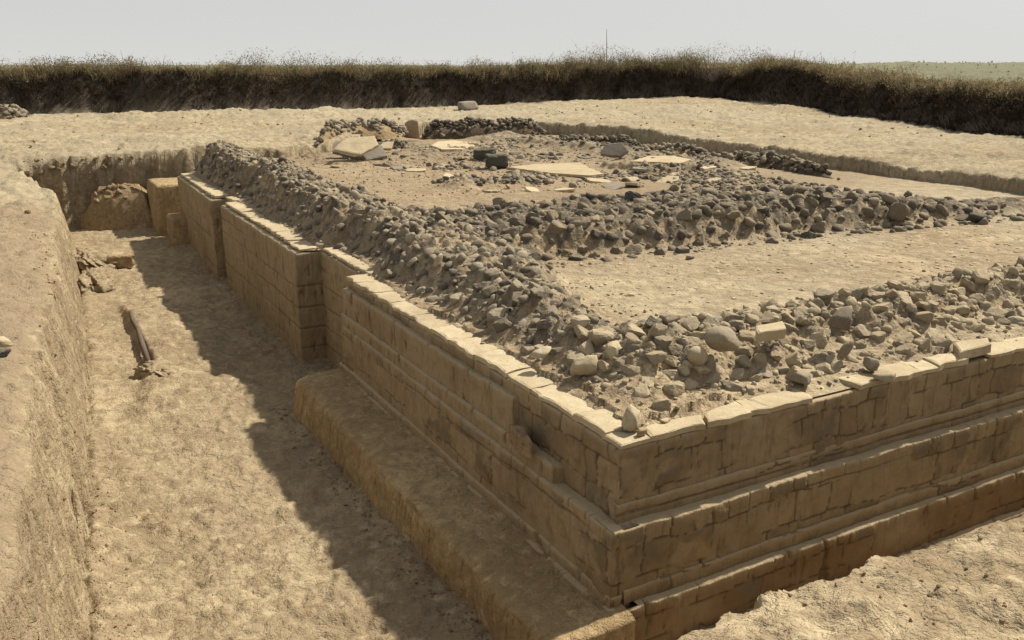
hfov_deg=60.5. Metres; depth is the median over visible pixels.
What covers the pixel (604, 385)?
brown stone
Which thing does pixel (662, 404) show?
rubble stone
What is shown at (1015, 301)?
rubble stone
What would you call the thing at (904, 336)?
rubble stone
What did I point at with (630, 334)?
rubble stone
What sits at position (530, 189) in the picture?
slab fragment
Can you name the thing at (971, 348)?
displaced slab
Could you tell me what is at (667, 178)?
slab fragment
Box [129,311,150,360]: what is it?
wooden beam
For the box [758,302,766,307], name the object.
rubble stone
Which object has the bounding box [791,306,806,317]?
rubble stone
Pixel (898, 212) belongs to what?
dark boulder
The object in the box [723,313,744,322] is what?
rubble stone
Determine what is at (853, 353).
rubble stone
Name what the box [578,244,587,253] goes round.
rubble stone
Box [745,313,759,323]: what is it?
rubble stone
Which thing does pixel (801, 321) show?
rubble stone
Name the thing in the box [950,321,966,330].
rubble stone
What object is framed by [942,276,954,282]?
rubble stone
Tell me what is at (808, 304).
rubble stone
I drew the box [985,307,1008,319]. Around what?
rubble stone
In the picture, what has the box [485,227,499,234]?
rubble stone
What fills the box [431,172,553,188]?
rubble
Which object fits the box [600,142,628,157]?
grey slab
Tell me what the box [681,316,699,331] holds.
rubble stone
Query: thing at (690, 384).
rubble stone
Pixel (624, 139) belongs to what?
rubble wall
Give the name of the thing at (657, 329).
rubble stone
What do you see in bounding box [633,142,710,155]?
rubble wall
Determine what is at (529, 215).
rubble stone
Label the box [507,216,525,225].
rubble stone
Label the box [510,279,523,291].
rubble stone
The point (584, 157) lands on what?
slab fragment
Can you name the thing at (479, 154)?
black block
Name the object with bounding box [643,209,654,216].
rubble stone
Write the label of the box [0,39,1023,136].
dry scrub
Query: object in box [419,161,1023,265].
cross wall rubble
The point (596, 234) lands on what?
rubble stone
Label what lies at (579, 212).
rubble stone
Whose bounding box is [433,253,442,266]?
stone
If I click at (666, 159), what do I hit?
ledge slab
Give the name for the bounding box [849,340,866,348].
rubble stone
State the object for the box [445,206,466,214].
stone
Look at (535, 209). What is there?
rubble stone
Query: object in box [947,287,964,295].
rubble stone
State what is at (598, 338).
rubble stone
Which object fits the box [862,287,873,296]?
rubble stone
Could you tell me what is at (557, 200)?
rubble stone
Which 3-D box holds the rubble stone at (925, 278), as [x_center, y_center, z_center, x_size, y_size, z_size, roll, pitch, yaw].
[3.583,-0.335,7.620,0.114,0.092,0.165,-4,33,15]
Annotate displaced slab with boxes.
[953,338,990,358]
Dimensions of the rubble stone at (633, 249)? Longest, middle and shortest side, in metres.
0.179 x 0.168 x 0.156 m
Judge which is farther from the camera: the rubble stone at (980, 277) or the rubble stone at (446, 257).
the rubble stone at (446, 257)
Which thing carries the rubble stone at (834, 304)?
on the earth floor at (831, 274)
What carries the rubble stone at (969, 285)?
on the earth floor at (831, 274)
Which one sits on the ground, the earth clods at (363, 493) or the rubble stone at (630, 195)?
the earth clods at (363, 493)
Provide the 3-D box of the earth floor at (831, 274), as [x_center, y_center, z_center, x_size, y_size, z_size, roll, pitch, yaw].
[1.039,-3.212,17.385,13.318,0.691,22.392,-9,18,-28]
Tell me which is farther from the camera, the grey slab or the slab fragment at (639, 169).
the grey slab
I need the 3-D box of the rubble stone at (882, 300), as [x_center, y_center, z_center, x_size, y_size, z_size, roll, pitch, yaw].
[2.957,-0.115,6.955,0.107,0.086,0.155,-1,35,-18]
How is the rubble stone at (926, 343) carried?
on the earth floor at (831, 274)
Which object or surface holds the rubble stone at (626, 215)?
on the earth floor at (831, 274)
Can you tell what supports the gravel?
on the earth floor at (831, 274)
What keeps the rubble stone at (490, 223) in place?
on the earth floor at (831, 274)
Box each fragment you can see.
[390,166,403,169]
[405,168,427,171]
[482,190,501,191]
[508,151,521,155]
[524,186,539,191]
[554,187,574,191]
[576,155,592,158]
[585,178,610,182]
[603,183,622,189]
[619,177,638,180]
[625,182,644,186]
[632,166,648,171]
[636,427,647,435]
[656,175,678,181]
[707,177,722,182]
[740,166,756,169]
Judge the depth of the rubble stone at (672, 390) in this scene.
5.42 m
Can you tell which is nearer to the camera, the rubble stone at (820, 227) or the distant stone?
the rubble stone at (820, 227)
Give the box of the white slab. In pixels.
[699,166,715,170]
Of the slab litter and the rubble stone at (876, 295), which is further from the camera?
the slab litter
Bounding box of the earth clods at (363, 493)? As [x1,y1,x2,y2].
[11,89,1023,639]
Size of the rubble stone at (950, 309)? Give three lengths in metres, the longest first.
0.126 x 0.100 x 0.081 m
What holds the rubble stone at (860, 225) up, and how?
on the earth floor at (831, 274)
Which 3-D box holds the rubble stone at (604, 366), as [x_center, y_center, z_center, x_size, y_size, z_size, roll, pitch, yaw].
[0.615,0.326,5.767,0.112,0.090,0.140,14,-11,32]
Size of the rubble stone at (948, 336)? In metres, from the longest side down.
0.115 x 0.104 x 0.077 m
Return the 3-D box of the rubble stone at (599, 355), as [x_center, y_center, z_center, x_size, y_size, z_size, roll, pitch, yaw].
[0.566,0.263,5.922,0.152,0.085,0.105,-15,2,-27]
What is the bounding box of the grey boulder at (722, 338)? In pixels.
[705,326,738,351]
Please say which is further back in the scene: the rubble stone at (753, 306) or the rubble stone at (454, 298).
the rubble stone at (454, 298)
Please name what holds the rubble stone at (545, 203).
on the earth floor at (831, 274)
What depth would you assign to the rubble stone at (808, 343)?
6.26 m
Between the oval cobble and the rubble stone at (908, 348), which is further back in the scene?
the rubble stone at (908, 348)
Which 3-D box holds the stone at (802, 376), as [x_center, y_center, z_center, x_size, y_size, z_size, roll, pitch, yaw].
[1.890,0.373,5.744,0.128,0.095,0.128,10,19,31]
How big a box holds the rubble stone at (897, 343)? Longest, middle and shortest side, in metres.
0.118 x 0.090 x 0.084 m
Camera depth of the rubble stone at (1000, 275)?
7.66 m
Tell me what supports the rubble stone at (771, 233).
on the earth floor at (831, 274)
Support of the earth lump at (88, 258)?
on the ground
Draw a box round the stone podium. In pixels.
[177,173,1023,639]
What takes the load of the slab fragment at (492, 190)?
on the earth floor at (831, 274)
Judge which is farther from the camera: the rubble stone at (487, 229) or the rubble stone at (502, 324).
the rubble stone at (487, 229)
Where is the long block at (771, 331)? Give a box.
[755,321,785,342]
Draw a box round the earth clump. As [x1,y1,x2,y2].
[133,360,169,379]
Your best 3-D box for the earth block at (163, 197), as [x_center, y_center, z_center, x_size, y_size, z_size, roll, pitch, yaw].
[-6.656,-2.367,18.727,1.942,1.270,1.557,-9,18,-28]
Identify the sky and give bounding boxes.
[0,0,1023,65]
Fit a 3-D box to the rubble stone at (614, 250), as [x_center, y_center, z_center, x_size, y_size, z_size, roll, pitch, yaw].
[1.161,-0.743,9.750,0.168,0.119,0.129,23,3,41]
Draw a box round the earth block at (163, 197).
[147,177,180,235]
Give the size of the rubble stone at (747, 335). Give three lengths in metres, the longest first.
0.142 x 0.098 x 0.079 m
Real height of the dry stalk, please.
1.630 m
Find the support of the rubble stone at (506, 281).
on the earth floor at (831, 274)
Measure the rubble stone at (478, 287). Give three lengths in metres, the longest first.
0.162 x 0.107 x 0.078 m
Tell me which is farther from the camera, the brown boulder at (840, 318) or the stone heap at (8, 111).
the stone heap at (8, 111)
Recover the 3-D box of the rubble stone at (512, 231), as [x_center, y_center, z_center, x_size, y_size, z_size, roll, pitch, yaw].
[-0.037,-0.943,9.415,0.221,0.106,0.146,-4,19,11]
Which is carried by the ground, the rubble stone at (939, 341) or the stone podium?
the stone podium
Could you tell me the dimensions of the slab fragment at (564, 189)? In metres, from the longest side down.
0.419 x 0.324 x 0.046 m
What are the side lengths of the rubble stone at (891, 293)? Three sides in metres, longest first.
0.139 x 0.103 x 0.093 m
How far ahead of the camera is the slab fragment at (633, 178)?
16.25 m
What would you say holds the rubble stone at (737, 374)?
on the earth floor at (831, 274)
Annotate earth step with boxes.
[166,213,188,244]
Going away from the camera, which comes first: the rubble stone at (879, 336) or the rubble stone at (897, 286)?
the rubble stone at (879, 336)
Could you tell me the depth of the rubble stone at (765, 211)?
10.80 m
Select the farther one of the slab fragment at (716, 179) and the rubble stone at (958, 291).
the slab fragment at (716, 179)
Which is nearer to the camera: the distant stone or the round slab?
the round slab
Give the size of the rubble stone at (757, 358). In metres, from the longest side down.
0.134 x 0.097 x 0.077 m
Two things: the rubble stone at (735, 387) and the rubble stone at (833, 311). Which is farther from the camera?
the rubble stone at (833, 311)
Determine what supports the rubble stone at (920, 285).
on the earth floor at (831, 274)
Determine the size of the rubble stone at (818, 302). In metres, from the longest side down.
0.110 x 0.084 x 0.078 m
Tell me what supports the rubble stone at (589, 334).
on the earth floor at (831, 274)
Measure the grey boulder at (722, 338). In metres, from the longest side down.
0.235 x 0.196 x 0.175 m
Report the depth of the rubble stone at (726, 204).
10.70 m
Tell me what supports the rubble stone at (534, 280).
on the earth floor at (831, 274)
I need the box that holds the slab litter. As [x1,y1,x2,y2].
[383,134,762,186]
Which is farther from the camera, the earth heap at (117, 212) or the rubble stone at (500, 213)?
the earth heap at (117, 212)
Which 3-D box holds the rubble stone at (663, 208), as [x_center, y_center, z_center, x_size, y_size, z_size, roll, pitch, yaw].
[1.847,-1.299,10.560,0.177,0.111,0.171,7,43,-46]
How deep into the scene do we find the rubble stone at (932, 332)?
6.63 m
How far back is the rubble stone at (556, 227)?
9.60 m
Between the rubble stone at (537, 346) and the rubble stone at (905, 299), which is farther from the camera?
the rubble stone at (905, 299)
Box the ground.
[0,61,1023,639]
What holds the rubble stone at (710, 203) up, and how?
on the earth floor at (831, 274)
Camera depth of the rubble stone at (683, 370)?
5.68 m
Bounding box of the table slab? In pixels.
[431,140,474,150]
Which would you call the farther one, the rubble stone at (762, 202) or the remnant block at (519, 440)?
the rubble stone at (762, 202)
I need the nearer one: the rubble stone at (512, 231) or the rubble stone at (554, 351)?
the rubble stone at (554, 351)
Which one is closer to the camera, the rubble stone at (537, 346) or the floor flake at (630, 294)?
the rubble stone at (537, 346)
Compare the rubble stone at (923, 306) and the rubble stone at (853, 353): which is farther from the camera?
the rubble stone at (923, 306)
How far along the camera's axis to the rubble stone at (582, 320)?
6.17 m
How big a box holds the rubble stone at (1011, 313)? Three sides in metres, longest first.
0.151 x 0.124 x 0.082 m
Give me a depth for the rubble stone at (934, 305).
7.01 m
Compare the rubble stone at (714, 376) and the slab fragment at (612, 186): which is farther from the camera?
the slab fragment at (612, 186)
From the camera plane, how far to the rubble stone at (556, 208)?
10.56 m
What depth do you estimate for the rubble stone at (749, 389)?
5.60 m
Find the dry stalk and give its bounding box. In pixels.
[606,31,606,71]
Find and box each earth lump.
[74,247,116,270]
[76,266,120,293]
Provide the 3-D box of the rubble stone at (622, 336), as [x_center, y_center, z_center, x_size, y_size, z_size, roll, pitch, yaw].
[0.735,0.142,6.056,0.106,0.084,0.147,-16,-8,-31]
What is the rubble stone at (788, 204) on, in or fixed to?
on the earth floor at (831, 274)
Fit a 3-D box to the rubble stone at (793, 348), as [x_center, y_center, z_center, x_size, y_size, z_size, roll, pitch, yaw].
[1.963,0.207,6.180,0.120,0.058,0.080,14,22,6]
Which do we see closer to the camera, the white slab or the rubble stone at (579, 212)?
the rubble stone at (579, 212)
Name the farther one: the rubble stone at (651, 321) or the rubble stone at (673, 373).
the rubble stone at (651, 321)
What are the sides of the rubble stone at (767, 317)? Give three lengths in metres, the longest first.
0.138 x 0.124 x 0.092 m
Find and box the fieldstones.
[572,264,1023,396]
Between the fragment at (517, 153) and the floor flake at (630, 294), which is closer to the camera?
the floor flake at (630, 294)
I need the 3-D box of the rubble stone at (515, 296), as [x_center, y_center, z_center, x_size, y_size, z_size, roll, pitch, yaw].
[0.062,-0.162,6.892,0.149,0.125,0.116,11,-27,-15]
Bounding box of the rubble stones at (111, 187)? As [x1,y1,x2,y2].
[89,183,143,203]
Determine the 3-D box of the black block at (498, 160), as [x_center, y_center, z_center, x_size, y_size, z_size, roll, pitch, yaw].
[-0.310,-3.269,18.069,0.488,0.307,0.401,-1,16,-3]
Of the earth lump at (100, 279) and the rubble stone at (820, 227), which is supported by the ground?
the earth lump at (100, 279)
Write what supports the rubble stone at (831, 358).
on the earth floor at (831, 274)
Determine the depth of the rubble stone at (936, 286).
7.23 m
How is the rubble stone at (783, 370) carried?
on the earth floor at (831, 274)
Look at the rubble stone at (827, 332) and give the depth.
6.46 m
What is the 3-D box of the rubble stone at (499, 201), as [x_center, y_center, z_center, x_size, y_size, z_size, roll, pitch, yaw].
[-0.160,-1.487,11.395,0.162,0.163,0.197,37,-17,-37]
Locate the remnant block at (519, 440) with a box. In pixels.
[508,424,531,458]
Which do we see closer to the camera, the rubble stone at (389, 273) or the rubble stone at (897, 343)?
the rubble stone at (897, 343)
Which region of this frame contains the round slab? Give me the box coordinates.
[838,340,853,358]
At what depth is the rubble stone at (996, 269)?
7.83 m
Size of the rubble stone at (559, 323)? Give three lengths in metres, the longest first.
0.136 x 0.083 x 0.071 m
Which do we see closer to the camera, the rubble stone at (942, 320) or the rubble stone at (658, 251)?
the rubble stone at (942, 320)
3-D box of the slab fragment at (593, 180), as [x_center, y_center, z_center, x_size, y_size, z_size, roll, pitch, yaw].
[1.573,-2.533,16.018,0.528,0.050,0.364,14,23,22]
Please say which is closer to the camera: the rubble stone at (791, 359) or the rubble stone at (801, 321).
the rubble stone at (791, 359)
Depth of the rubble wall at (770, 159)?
17.90 m
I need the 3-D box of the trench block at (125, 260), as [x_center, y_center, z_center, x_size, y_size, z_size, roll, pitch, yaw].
[-6.837,-1.029,15.357,0.459,0.246,0.296,-6,17,-20]
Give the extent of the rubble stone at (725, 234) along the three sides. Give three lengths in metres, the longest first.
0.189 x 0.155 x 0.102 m
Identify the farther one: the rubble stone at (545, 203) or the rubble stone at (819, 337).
the rubble stone at (545, 203)
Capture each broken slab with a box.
[332,140,386,160]
[334,136,377,155]
[381,141,393,150]
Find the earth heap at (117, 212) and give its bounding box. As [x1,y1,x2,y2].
[81,184,152,230]
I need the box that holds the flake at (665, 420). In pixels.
[659,417,669,422]
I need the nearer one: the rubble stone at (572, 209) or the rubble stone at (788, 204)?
the rubble stone at (572, 209)
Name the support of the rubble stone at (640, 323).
on the earth floor at (831, 274)
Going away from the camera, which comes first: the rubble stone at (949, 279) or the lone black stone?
the rubble stone at (949, 279)
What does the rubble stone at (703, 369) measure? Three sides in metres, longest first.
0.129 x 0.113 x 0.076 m
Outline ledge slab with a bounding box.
[630,156,690,164]
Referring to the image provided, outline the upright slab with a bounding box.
[404,119,419,138]
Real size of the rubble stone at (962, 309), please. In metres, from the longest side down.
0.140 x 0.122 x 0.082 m
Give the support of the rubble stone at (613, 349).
on the earth floor at (831, 274)
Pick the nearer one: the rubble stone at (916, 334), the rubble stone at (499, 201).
the rubble stone at (916, 334)
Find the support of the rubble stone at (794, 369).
on the earth floor at (831, 274)
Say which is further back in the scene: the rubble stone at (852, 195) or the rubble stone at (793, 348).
the rubble stone at (852, 195)
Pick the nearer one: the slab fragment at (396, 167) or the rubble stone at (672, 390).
the rubble stone at (672, 390)
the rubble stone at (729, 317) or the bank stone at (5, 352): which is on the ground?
the bank stone at (5, 352)
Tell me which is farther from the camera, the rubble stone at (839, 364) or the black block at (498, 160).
the black block at (498, 160)
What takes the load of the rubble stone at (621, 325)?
on the earth floor at (831, 274)
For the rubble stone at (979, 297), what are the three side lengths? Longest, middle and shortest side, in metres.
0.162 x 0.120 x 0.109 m
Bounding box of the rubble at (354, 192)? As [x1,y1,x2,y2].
[196,140,679,386]
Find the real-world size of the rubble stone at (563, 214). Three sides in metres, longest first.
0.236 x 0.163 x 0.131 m
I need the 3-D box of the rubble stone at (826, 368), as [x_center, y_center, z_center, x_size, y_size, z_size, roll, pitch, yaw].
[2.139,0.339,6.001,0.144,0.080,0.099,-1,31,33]
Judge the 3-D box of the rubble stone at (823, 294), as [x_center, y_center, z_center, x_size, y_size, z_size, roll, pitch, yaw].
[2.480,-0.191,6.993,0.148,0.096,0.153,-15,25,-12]
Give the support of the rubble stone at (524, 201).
on the earth floor at (831, 274)
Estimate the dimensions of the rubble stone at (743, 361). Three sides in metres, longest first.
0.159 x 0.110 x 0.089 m
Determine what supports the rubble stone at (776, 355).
on the earth floor at (831, 274)
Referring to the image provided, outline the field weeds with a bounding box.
[256,61,1013,82]
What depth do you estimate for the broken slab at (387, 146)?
20.80 m
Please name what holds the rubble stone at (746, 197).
on the earth floor at (831, 274)
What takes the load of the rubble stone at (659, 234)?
on the earth floor at (831, 274)
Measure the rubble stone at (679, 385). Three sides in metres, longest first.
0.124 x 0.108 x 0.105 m
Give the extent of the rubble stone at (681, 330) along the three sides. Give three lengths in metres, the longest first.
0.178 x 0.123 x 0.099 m
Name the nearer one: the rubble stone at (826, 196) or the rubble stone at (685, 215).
the rubble stone at (685, 215)
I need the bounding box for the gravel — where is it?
[194,137,1023,425]
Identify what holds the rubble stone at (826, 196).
on the earth floor at (831, 274)
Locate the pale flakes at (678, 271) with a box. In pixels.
[315,142,1020,316]
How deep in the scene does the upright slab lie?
25.06 m
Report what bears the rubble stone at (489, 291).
on the earth floor at (831, 274)
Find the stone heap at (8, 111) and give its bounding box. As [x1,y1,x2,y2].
[0,104,30,118]
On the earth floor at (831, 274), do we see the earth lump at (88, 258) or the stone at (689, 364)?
the stone at (689, 364)
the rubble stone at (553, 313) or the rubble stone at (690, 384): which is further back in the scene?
the rubble stone at (553, 313)
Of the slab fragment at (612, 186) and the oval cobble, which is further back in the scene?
the slab fragment at (612, 186)
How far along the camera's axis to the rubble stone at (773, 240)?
10.30 m
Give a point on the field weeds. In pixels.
(894, 67)
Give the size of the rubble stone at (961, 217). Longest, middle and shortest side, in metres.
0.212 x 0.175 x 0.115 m
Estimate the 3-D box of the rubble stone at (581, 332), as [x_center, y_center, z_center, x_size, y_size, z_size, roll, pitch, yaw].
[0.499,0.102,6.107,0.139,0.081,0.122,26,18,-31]
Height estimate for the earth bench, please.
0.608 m
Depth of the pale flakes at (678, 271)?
9.43 m
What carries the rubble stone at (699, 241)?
on the earth floor at (831, 274)
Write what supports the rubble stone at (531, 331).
on the earth floor at (831, 274)
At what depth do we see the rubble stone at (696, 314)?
6.20 m
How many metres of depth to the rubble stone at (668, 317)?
6.09 m
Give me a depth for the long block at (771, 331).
5.85 m
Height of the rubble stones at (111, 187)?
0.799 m
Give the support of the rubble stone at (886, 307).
on the earth floor at (831, 274)
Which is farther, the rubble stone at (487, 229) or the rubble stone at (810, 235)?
the rubble stone at (810, 235)
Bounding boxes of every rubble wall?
[314,117,407,145]
[378,138,414,148]
[422,116,546,138]
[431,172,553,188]
[546,133,641,146]
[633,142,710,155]
[701,150,839,179]
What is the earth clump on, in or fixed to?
on the ground
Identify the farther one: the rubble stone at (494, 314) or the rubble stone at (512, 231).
the rubble stone at (512, 231)
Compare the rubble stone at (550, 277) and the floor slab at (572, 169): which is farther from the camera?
the floor slab at (572, 169)
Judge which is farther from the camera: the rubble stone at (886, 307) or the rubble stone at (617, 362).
the rubble stone at (886, 307)
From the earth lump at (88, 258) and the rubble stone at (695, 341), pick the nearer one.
the rubble stone at (695, 341)
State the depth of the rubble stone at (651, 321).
6.06 m
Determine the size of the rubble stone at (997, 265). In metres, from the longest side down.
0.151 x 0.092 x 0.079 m
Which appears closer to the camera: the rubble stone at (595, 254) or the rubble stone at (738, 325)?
the rubble stone at (738, 325)
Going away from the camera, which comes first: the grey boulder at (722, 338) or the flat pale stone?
the grey boulder at (722, 338)
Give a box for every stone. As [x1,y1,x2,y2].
[0,336,12,347]
[0,347,10,357]
[384,269,395,278]
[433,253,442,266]
[434,211,450,221]
[437,294,447,304]
[442,253,451,261]
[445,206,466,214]
[449,293,460,303]
[457,101,478,110]
[457,222,468,229]
[474,281,487,291]
[481,284,496,296]
[483,220,498,228]
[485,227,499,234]
[486,308,508,321]
[490,209,507,219]
[492,197,505,205]
[492,316,514,332]
[497,220,510,226]
[501,202,512,208]
[501,226,518,237]
[502,278,511,285]
[507,207,516,213]
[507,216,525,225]
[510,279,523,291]
[512,292,522,306]
[519,200,533,203]
[521,344,533,354]
[525,212,539,219]
[527,205,540,212]
[528,252,541,260]
[528,328,536,334]
[529,281,541,288]
[530,278,541,282]
[530,287,543,299]
[530,318,539,326]
[530,346,551,358]
[534,344,544,349]
[537,319,551,330]
[538,227,547,235]
[540,199,553,208]
[545,274,555,280]
[546,209,557,220]
[546,305,560,316]
[546,310,561,318]
[548,220,565,235]
[548,347,561,354]
[550,206,560,211]
[550,300,562,306]
[551,197,561,205]
[552,318,564,332]
[554,329,567,342]
[558,209,568,220]
[565,207,578,212]
[567,351,584,364]
[568,254,587,260]
[571,315,590,328]
[574,209,585,216]
[574,325,588,339]
[577,340,594,354]
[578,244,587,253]
[580,218,590,228]
[586,329,605,340]
[588,214,599,222]
[588,251,599,257]
[590,229,606,239]
[590,353,602,359]
[591,328,614,345]
[597,360,612,372]
[600,325,614,333]
[600,382,610,389]
[603,208,617,215]
[605,341,622,359]
[610,246,622,253]
[613,357,625,367]
[614,334,624,339]
[618,364,642,375]
[619,320,631,329]
[620,211,630,218]
[620,322,645,337]
[621,404,640,430]
[624,191,642,200]
[624,244,640,254]
[624,332,638,339]
[626,344,642,352]
[634,383,649,397]
[636,319,645,327]
[639,376,651,384]
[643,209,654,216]
[644,315,662,328]
[645,350,666,365]
[647,323,667,336]
[651,398,670,412]
[654,229,663,239]
[654,248,665,254]
[654,335,672,348]
[658,206,668,211]
[659,312,680,323]
[661,369,678,378]
[663,384,681,396]
[664,355,678,367]
[668,343,682,354]
[668,381,684,393]
[672,321,686,334]
[674,245,689,252]
[676,364,689,375]
[678,209,691,221]
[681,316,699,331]
[682,360,692,367]
[684,336,699,346]
[684,378,698,389]
[685,254,694,259]
[691,331,705,338]
[692,234,703,245]
[692,312,715,319]
[692,364,710,373]
[702,199,715,208]
[704,311,722,321]
[706,370,721,383]
[718,230,730,237]
[719,380,744,391]
[720,202,734,207]
[722,311,735,320]
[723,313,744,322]
[725,210,740,219]
[728,320,744,331]
[728,368,744,380]
[735,195,751,200]
[735,354,751,367]
[737,310,752,315]
[737,346,753,356]
[739,330,754,343]
[743,303,759,310]
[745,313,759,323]
[745,384,755,394]
[747,373,762,381]
[751,353,766,364]
[752,340,763,350]
[754,197,767,206]
[756,368,772,377]
[757,207,769,217]
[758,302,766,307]
[760,299,780,310]
[760,311,778,323]
[762,305,781,313]
[764,237,778,243]
[765,197,779,202]
[766,230,777,237]
[769,350,782,360]
[775,366,789,373]
[778,337,790,346]
[780,312,795,323]
[782,199,794,209]
[783,322,798,333]
[783,344,798,353]
[785,299,799,306]
[785,351,802,366]
[785,365,801,382]
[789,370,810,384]
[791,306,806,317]
[796,316,814,325]
[799,339,815,348]
[800,231,816,238]
[804,300,818,308]
[805,197,818,207]
[810,221,826,232]
[810,329,827,347]
[811,298,824,307]
[813,288,834,299]
[814,362,835,373]
[819,192,833,201]
[820,327,830,339]
[825,354,837,362]
[830,301,843,307]
[830,360,846,367]
[831,306,843,313]
[838,289,850,296]
[845,350,858,357]
[847,191,859,199]
[848,285,861,300]
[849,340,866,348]
[852,324,869,337]
[854,221,866,229]
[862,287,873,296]
[863,357,879,370]
[869,331,885,342]
[871,291,885,301]
[871,302,892,313]
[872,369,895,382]
[875,298,892,303]
[885,289,899,297]
[889,282,910,290]
[892,340,905,346]
[893,317,908,325]
[894,343,915,355]
[895,329,913,342]
[898,291,908,295]
[900,293,912,305]
[905,328,920,337]
[909,292,926,300]
[915,281,929,288]
[915,311,933,322]
[916,301,930,310]
[917,275,931,281]
[918,338,932,352]
[925,328,944,337]
[928,300,938,310]
[929,336,951,351]
[930,280,946,295]
[934,316,947,325]
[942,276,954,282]
[944,305,955,314]
[944,333,953,340]
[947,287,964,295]
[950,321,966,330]
[954,214,968,220]
[955,305,969,314]
[960,278,975,293]
[966,324,984,331]
[967,212,988,222]
[967,293,985,303]
[971,270,989,284]
[985,266,1000,271]
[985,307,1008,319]
[988,271,1003,280]
[991,263,1002,268]
[996,317,1010,324]
[1002,279,1020,288]
[1005,311,1017,317]
[1007,296,1022,306]
[1007,316,1023,323]
[1015,255,1023,265]
[1015,306,1023,314]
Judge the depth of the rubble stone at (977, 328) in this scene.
6.88 m
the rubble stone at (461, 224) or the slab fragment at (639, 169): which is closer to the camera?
the rubble stone at (461, 224)
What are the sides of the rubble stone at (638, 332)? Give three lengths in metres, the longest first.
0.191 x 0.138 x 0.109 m
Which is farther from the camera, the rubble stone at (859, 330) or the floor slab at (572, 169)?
the floor slab at (572, 169)
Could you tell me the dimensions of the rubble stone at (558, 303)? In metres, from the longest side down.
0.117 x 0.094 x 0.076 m
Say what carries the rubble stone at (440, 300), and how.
on the earth floor at (831, 274)
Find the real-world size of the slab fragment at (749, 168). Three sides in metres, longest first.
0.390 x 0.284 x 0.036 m
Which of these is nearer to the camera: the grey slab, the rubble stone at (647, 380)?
the rubble stone at (647, 380)
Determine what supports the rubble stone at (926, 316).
on the earth floor at (831, 274)
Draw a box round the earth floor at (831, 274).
[190,130,1023,426]
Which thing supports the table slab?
on the earth floor at (831, 274)
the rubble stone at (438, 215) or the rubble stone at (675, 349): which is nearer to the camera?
the rubble stone at (675, 349)
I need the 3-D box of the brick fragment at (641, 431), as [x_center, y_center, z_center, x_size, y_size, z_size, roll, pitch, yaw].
[0.738,0.632,5.000,0.088,0.037,0.045,-11,19,-33]
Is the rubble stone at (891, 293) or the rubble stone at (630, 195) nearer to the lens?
the rubble stone at (891, 293)
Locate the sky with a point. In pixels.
(182, 31)
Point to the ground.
(188, 467)
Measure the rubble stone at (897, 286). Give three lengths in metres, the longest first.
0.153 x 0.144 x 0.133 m
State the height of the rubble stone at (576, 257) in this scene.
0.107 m
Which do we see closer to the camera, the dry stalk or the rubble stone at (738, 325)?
the rubble stone at (738, 325)
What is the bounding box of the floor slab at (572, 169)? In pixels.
[507,163,603,177]
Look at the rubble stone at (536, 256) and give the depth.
8.02 m
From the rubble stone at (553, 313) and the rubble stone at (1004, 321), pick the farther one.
the rubble stone at (1004, 321)
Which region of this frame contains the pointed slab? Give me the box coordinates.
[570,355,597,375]
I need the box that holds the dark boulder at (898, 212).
[887,202,909,222]
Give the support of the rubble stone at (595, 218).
on the earth floor at (831, 274)
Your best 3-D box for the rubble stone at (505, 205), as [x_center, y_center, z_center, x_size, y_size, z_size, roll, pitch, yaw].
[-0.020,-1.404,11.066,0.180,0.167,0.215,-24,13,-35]
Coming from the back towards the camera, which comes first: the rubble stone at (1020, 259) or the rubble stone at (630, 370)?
the rubble stone at (1020, 259)
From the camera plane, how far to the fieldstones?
6.75 m
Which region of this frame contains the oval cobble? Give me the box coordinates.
[687,346,707,365]
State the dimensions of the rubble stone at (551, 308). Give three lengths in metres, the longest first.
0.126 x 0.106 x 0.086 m
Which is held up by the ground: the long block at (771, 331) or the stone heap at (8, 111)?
the stone heap at (8, 111)
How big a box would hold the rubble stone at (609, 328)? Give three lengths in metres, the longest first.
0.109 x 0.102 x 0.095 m
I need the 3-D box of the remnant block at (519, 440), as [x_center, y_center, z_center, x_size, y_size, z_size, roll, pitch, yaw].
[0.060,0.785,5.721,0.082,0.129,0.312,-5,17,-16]
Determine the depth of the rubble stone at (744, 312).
6.46 m
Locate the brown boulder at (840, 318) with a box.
[828,306,852,330]
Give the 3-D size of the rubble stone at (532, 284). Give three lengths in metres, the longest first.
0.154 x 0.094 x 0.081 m
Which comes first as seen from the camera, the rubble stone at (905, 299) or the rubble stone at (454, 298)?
the rubble stone at (905, 299)
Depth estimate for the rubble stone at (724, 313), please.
6.54 m
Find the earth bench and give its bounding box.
[293,368,634,639]
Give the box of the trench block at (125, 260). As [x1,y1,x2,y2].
[107,253,134,268]
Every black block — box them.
[473,147,495,160]
[485,153,507,168]
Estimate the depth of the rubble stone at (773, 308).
6.59 m
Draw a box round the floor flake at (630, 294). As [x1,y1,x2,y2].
[624,293,635,295]
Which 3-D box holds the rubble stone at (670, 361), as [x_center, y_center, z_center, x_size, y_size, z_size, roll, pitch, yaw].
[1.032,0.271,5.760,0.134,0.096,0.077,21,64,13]
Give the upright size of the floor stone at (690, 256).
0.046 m
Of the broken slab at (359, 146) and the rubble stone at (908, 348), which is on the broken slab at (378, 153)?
the broken slab at (359, 146)
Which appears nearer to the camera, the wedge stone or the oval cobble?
the oval cobble
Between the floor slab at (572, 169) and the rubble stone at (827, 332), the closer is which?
the rubble stone at (827, 332)

